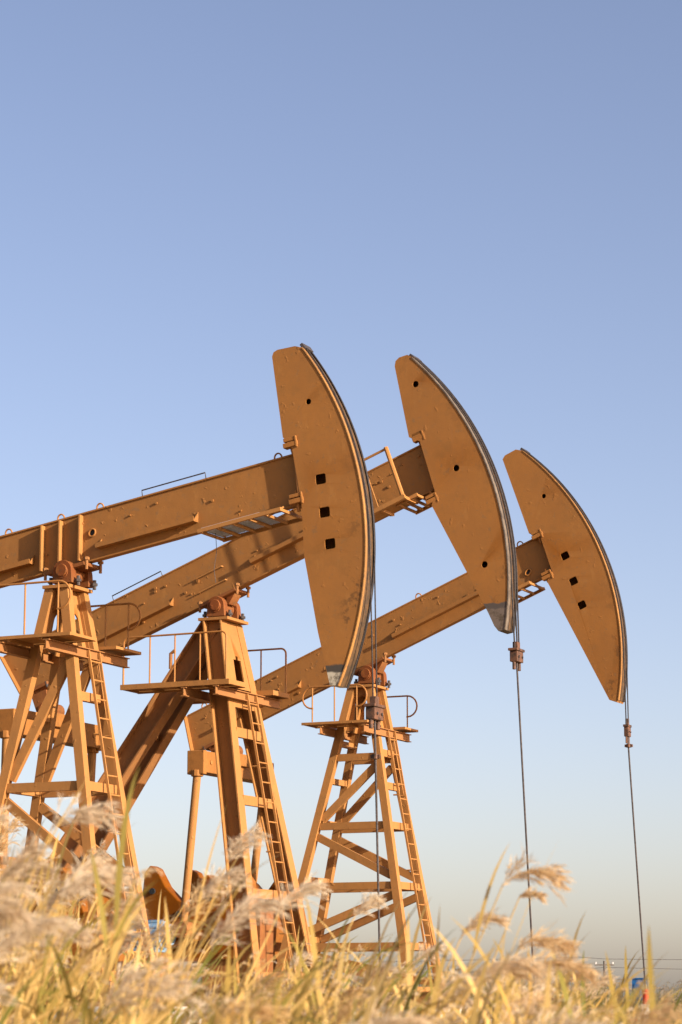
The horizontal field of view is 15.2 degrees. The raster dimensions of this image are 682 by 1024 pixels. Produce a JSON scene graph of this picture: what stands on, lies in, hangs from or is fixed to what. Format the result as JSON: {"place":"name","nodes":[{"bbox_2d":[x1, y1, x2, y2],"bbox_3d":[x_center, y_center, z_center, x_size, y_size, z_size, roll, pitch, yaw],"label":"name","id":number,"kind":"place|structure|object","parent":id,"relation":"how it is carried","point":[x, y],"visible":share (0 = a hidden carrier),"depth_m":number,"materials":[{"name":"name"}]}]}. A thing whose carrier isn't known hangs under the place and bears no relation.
{"place":"outdoors","nodes":[
{"label":"outdoors","id":0,"kind":"place"},
{"bbox_2d":[0,0,681,1004],"label":"sky","id":1,"kind":"structure","parent":0,"point":[488,193],"materials":[{"name":"blue"}]},
{"bbox_2d":[178,959,681,1022],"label":"distant reed field","id":2,"kind":"structure","parent":0,"point":[657,998],"depth_m":75.11,"materials":[{"name":"beige plant"}]},
{"bbox_3d":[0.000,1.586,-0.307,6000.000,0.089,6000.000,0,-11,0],"label":"ground","id":3,"kind":"structure","parent":0,"visible":0},
{"bbox_2d":[0,805,16,1007],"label":"reed","id":4,"kind":"object","parent":3,"relation":"on","point":[2,817],"visible":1,"depth_m":9.49,"materials":[{"name":"beige plant"}]},
{"bbox_2d":[0,860,48,936],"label":"reed","id":5,"kind":"object","parent":3,"relation":"on","point":[10,888],"visible":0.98,"depth_m":6.92,"materials":[{"name":"beige plant"}]},
{"bbox_2d":[0,904,81,987],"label":"reed","id":6,"kind":"object","parent":3,"relation":"on","point":[13,940],"visible":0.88,"depth_m":7.38,"materials":[{"name":"beige plant"}]},
{"bbox_2d":[0,772,122,996],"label":"reed","id":7,"kind":"object","parent":3,"relation":"on","point":[100,815],"visible":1,"depth_m":8.97,"materials":[{"name":"beige plant"}]},
{"bbox_2d":[1,849,143,1023],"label":"reed","id":8,"kind":"object","parent":3,"relation":"on","point":[85,879],"visible":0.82,"depth_m":7.92,"materials":[{"name":"beige plant"}]},
{"bbox_2d":[96,957,210,1022],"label":"reed","id":9,"kind":"object","parent":3,"relation":"on","point":[153,982],"visible":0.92,"depth_m":7.35,"materials":[{"name":"beige plant"}]},
{"bbox_2d":[0,343,385,1023],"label":"pump jack","id":10,"kind":"object","parent":3,"relation":"on","point":[318,477],"visible":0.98,"depth_m":47.39,"materials":[{"name":"orange metal"}]},
{"bbox_2d":[141,863,252,1022],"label":"reed","id":11,"kind":"object","parent":3,"relation":"on","point":[235,871],"visible":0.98,"depth_m":9.90,"materials":[{"name":"beige plant"}]},
{"bbox_2d":[167,810,273,1023],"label":"reed","id":12,"kind":"object","parent":3,"relation":"on","point":[244,846],"visible":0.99,"depth_m":10.94,"materials":[{"name":"beige plant"}]},
{"bbox_2d":[170,885,290,1023],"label":"reed","id":13,"kind":"object","parent":3,"relation":"on","point":[262,905],"visible":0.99,"depth_m":8.90,"materials":[{"name":"beige plant"}]},
{"bbox_2d":[0,354,534,1023],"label":"pump jack","id":14,"kind":"object","parent":3,"relation":"on","point":[446,470],"visible":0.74,"depth_m":54.35,"materials":[{"name":"orange metal"}]},
{"bbox_2d":[231,871,331,1015],"bbox_3d":[-0.412,2.428,9.729,0.592,2.127,0.619,9,-14,-40],"label":"reed","id":15,"kind":"object","parent":3,"relation":"on","point":[312,888],"visible":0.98,"depth_m":9.88,"materials":[{"name":"beige plant"}]},
{"bbox_2d":[291,890,388,1023],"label":"reed","id":16,"kind":"object","parent":3,"relation":"on","point":[366,904],"visible":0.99,"depth_m":10.89,"materials":[{"name":"beige plant"}]},
{"bbox_2d":[0,768,681,1023],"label":"reed bed","id":17,"kind":"object","parent":3,"relation":"on","point":[265,1011],"visible":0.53,"depth_m":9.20,"materials":[{"name":"beige plant"}]},
{"bbox_2d":[128,448,645,1022],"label":"pump jack","id":18,"kind":"object","parent":3,"relation":"on","point":[562,554],"visible":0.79,"depth_m":61.42,"materials":[{"name":"orange metal"}]},
{"bbox_2d":[378,940,451,1017],"bbox_3d":[0.161,2.905,11.654,0.645,1.920,0.387,-7,-13,30],"label":"reed","id":19,"kind":"object","parent":3,"relation":"on","point":[427,951],"visible":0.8,"depth_m":11.81,"materials":[{"name":"beige plant"}]},
{"bbox_2d":[351,947,557,1017],"bbox_3d":[0.255,2.300,8.191,0.915,1.793,0.354,-1,-11,5],"label":"reed","id":20,"kind":"object","parent":3,"relation":"on","point":[517,969],"visible":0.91,"depth_m":8.33,"materials":[{"name":"beige plant"}]},
{"bbox_2d":[424,907,511,1019],"bbox_3d":[0.323,2.493,9.717,0.705,1.993,0.421,-6,-12,28],"label":"reed","id":21,"kind":"object","parent":3,"relation":"on","point":[473,924],"visible":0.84,"depth_m":9.88,"materials":[{"name":"beige plant"}]},
{"bbox_2d":[421,860,582,1023],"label":"reed","id":22,"kind":"object","parent":3,"relation":"on","point":[562,947],"visible":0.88,"depth_m":9.38,"materials":[{"name":"beige plant"}]},
{"bbox_2d":[396,976,618,1023],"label":"reed","id":23,"kind":"object","parent":3,"relation":"on","point":[573,1019],"visible":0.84,"depth_m":7.36,"materials":[{"name":"beige plant"}]},
{"bbox_2d":[448,843,574,1021],"bbox_3d":[0.460,2.283,9.210,0.789,2.214,0.421,3,-11,-16],"label":"reed","id":24,"kind":"object","parent":3,"relation":"on","point":[548,873],"visible":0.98,"depth_m":9.41,"materials":[{"name":"beige plant"}]},
{"bbox_2d":[478,885,563,1019],"bbox_3d":[0.555,2.538,10.205,0.657,2.090,0.389,-6,-13,29],"label":"reed","id":25,"kind":"object","parent":3,"relation":"on","point":[538,895],"visible":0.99,"depth_m":10.40,"materials":[{"name":"beige plant"}]},
{"bbox_2d":[493,928,611,1023],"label":"reed","id":26,"kind":"object","parent":3,"relation":"on","point":[568,963],"visible":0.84,"depth_m":8.85,"materials":[{"name":"beige plant"}]},
{"bbox_2d":[595,961,613,989],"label":"utility pole","id":27,"kind":"object","parent":3,"relation":"on","point":[604,965],"visible":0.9,"depth_m":226.44,"materials":[{"name":"white"}]},
{"bbox_2d":[190,967,660,970],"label":"power line","id":28,"kind":"object","parent":27,"relation":"attached to","point":[610,967],"visible":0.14,"depth_m":227.62,"materials":[{"name":"metal"}]},
{"bbox_2d":[394,957,681,961],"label":"power line","id":29,"kind":"object","parent":27,"relation":"attached to","point":[586,957],"visible":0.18,"depth_m":227.11,"materials":[{"name":"metal"}]},
{"bbox_2d":[629,989,647,1019],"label":"wellhead","id":30,"kind":"object","parent":3,"relation":"on","point":[644,996],"visible":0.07,"depth_m":57.94,"materials":[{"name":"red metal"}]},
{"bbox_2d":[632,978,647,1008],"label":"site cabin","id":31,"kind":"object","parent":3,"relation":"on","point":[635,981],"visible":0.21,"depth_m":324.03,"materials":[{"name":"blue metal"}]}
]}

